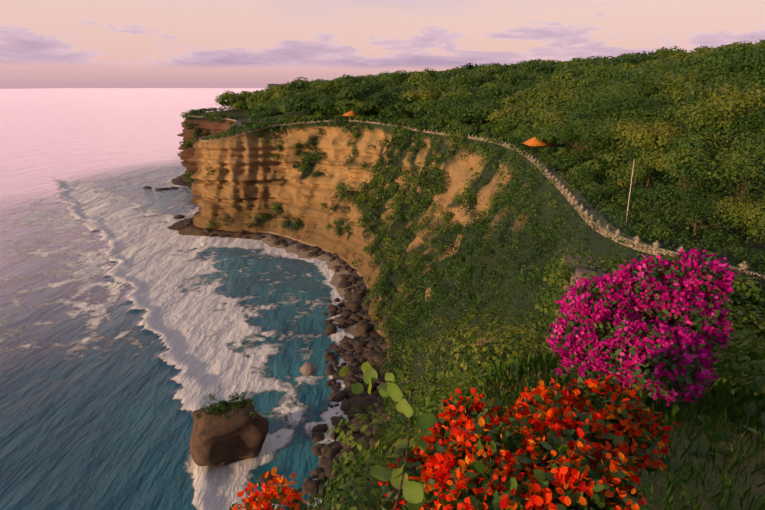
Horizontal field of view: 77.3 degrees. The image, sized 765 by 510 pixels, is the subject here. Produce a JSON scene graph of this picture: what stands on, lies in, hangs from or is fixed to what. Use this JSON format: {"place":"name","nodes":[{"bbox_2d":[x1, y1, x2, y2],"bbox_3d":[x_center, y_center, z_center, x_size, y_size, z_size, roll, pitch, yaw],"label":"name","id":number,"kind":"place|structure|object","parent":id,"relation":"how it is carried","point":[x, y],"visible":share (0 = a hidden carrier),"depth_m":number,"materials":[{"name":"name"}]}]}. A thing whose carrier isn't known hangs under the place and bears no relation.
{"place":"outdoors","nodes":[
{"label":"outdoors","id":0,"kind":"place"},
{"bbox_2d":[0,88,354,509],"bbox_3d":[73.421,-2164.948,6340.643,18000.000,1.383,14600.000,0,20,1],"label":"sea water","id":1,"kind":"structure","parent":0,"point":[134,330],"depth_m":182.73,"materials":[{"name":"blue liquid"}]},
{"bbox_2d":[190,399,268,466],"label":"sea stack rock","id":2,"kind":"object","parent":1,"relation":"in","point":[216,440],"visible":0.88,"depth_m":111.14,"materials":[{"name":"brown stone"}]},
{"bbox_2d":[194,392,259,420],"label":"rock vegetation","id":3,"kind":"object","parent":2,"relation":"on","point":[220,405],"visible":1,"depth_m":113.07,"materials":[{"name":"green plant"}]},
{"bbox_2d":[301,362,315,375],"bbox_3d":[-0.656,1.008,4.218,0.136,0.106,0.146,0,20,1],"label":"boulder","id":4,"kind":"object","parent":1,"relation":"in","point":[308,368],"visible":1,"depth_m":4.18,"materials":[{"name":"brown stone"}]},
{"bbox_2d":[242,483,307,509],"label":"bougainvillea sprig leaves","id":5,"kind":"object","parent":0,"point":[275,501],"visible":0.58,"depth_m":2.94,"materials":[{"name":"plant"}]},
{"bbox_2d":[0,0,764,88],"label":"sky","id":6,"kind":"structure","parent":0,"point":[44,43],"materials":[{"name":"pink"}]},
{"bbox_2d":[193,113,652,245],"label":"walkway path","id":7,"kind":"structure","parent":0,"point":[576,194],"depth_m":87.03,"materials":[{"name":"grey stone"}]},
{"bbox_2d":[188,112,764,285],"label":"stone wall","id":8,"kind":"structure","parent":7,"relation":"on","point":[604,233],"depth_m":74.57,"materials":[{"name":"stone"}]},
{"bbox_2d":[167,110,764,483],"bbox_3d":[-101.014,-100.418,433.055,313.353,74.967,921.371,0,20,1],"label":"cliff terrain","id":9,"kind":"structure","parent":0,"point":[242,180],"depth_m":230.47,"materials":[{"name":"beige stone"}]},
{"bbox_2d":[143,186,344,484],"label":"sea rocks","id":10,"kind":"object","parent":9,"relation":"on","point":[262,479],"visible":0.56,"depth_m":111.87,"materials":[{"name":"brown stone"}]},
{"bbox_2d":[177,221,365,291],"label":"shoreline rocks","id":11,"kind":"object","parent":9,"relation":"on","point":[347,280],"visible":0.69,"depth_m":255.04,"materials":[{"name":"brown stone"}]},
{"bbox_2d":[302,289,389,509],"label":"boulders","id":12,"kind":"object","parent":9,"relation":"on","point":[371,355],"visible":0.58,"depth_m":141.23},
{"bbox_2d":[177,105,764,440],"bbox_3d":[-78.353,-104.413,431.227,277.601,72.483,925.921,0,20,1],"label":"cliff vegetation","id":13,"kind":"object","parent":9,"relation":"on","point":[381,286],"visible":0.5,"depth_m":138.39,"materials":[{"name":"green plant"}]},
{"bbox_2d":[624,159,634,232],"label":"bamboo pole","id":14,"kind":"object","parent":9,"relation":"on","point":[629,196],"visible":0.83,"depth_m":66.66,"materials":[{"name":"beige wood"}]},
{"bbox_2d":[196,84,764,269],"bbox_3d":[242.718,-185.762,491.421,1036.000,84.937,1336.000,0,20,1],"label":"plateau ground","id":15,"kind":"structure","parent":0,"point":[751,244],"depth_m":73.62,"materials":[{"name":"green plant"}]},
{"bbox_2d":[205,111,764,268],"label":"shrubs","id":16,"kind":"object","parent":15,"relation":"on","point":[233,131],"visible":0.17,"depth_m":79.33,"materials":[{"name":"green plant"}]},
{"bbox_2d":[215,39,764,239],"bbox_3d":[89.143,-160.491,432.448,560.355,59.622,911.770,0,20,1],"label":"forest trees","id":17,"kind":"object","parent":15,"relation":"on","point":[516,97],"visible":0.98,"depth_m":164.83,"materials":[{"name":"green plant"}]},
{"bbox_2d":[428,70,764,241],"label":"trees","id":18,"kind":"object","parent":15,"relation":"on","point":[647,186],"visible":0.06,"depth_m":81.86,"materials":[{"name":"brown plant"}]},
{"bbox_2d":[557,123,764,233],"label":"tree trunks","id":19,"kind":"object","parent":15,"relation":"on","point":[580,148],"visible":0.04,"depth_m":99.63,"materials":[{"name":"brown plant"}]},
{"bbox_2d":[539,103,764,227],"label":"trees","id":20,"kind":"object","parent":19,"relation":"attached to","point":[654,134],"visible":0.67,"depth_m":93.88,"materials":[{"name":"green plant"}]},
{"bbox_2d":[313,305,764,509],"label":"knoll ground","id":21,"kind":"structure","parent":0,"point":[663,482],"depth_m":4.47,"materials":[{"name":"green plant"}]},
{"bbox_2d":[233,467,307,509],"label":"orange flowers","id":22,"kind":"object","parent":21,"relation":"on","point":[283,500],"visible":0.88,"depth_m":2.95,"materials":[{"name":"plant"}]},
{"bbox_2d":[339,361,435,509],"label":"leafy branch","id":23,"kind":"object","parent":21,"relation":"on","point":[413,495],"depth_m":2.72,"materials":[{"name":"green plant"}]},
{"bbox_2d":[229,321,764,509],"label":"shrubs","id":24,"kind":"object","parent":21,"relation":"on","point":[750,356],"visible":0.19,"depth_m":6.68,"materials":[{"name":"green plant"}]},
{"bbox_2d":[380,376,670,509],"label":"bougainvillea","id":25,"kind":"object","parent":21,"relation":"on","point":[513,445],"depth_m":3.08,"materials":[{"name":"green plant"}]},
{"bbox_2d":[378,374,678,509],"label":"orange flowers","id":26,"kind":"object","parent":21,"relation":"on","point":[561,475],"visible":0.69,"depth_m":3.08,"materials":[{"name":"plant"}]},
{"bbox_2d":[304,348,764,509],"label":"knoll grass","id":27,"kind":"structure","parent":21,"relation":"on","point":[718,391],"depth_m":5.79,"materials":[{"name":"plant"}]},
{"bbox_2d":[345,359,764,502],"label":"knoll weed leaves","id":28,"kind":"object","parent":21,"relation":"on","point":[714,438],"visible":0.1,"depth_m":6.05,"materials":[{"name":"green plant"}]},
{"bbox_2d":[549,253,606,354],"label":"stone retaining wall","id":29,"kind":"structure","parent":21,"relation":"on","point":[579,272],"depth_m":16.53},
{"bbox_2d":[517,243,623,334],"bbox_3d":[7.052,1.059,18.194,3.724,4.086,9.871,8,21,23],"label":"retaining wall ivy","id":30,"kind":"object","parent":29,"relation":"on","point":[559,274],"visible":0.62,"depth_m":16.52,"materials":[{"name":"green plant"}]},
{"bbox_2d":[429,253,764,401],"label":"shrubs","id":31,"kind":"object","parent":21,"relation":"on","point":[744,315],"visible":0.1,"depth_m":14.05,"materials":[{"name":"green plant"}]},
{"bbox_2d":[546,247,737,405],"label":"bougainvillea flowers","id":32,"kind":"object","parent":21,"relation":"on","point":[619,279],"visible":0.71,"depth_m":6.51,"materials":[{"name":"plant"}]},
{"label":"far pavilion platform","id":33,"kind":"structure","parent":0,"visible":0},
{"bbox_2d":[342,110,360,115],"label":"pavilion roof","id":34,"kind":"structure","parent":33,"relation":"on","point":[351,112],"depth_m":281.18,"materials":[{"name":"orange"}]},
{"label":"pavilion platform","id":35,"kind":"structure","parent":0,"visible":0},
{"bbox_2d":[523,137,552,145],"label":"pavilion roof","id":36,"kind":"structure","parent":35,"relation":"on","point":[532,142],"depth_m":133.00,"materials":[{"name":"orange"}]}
]}

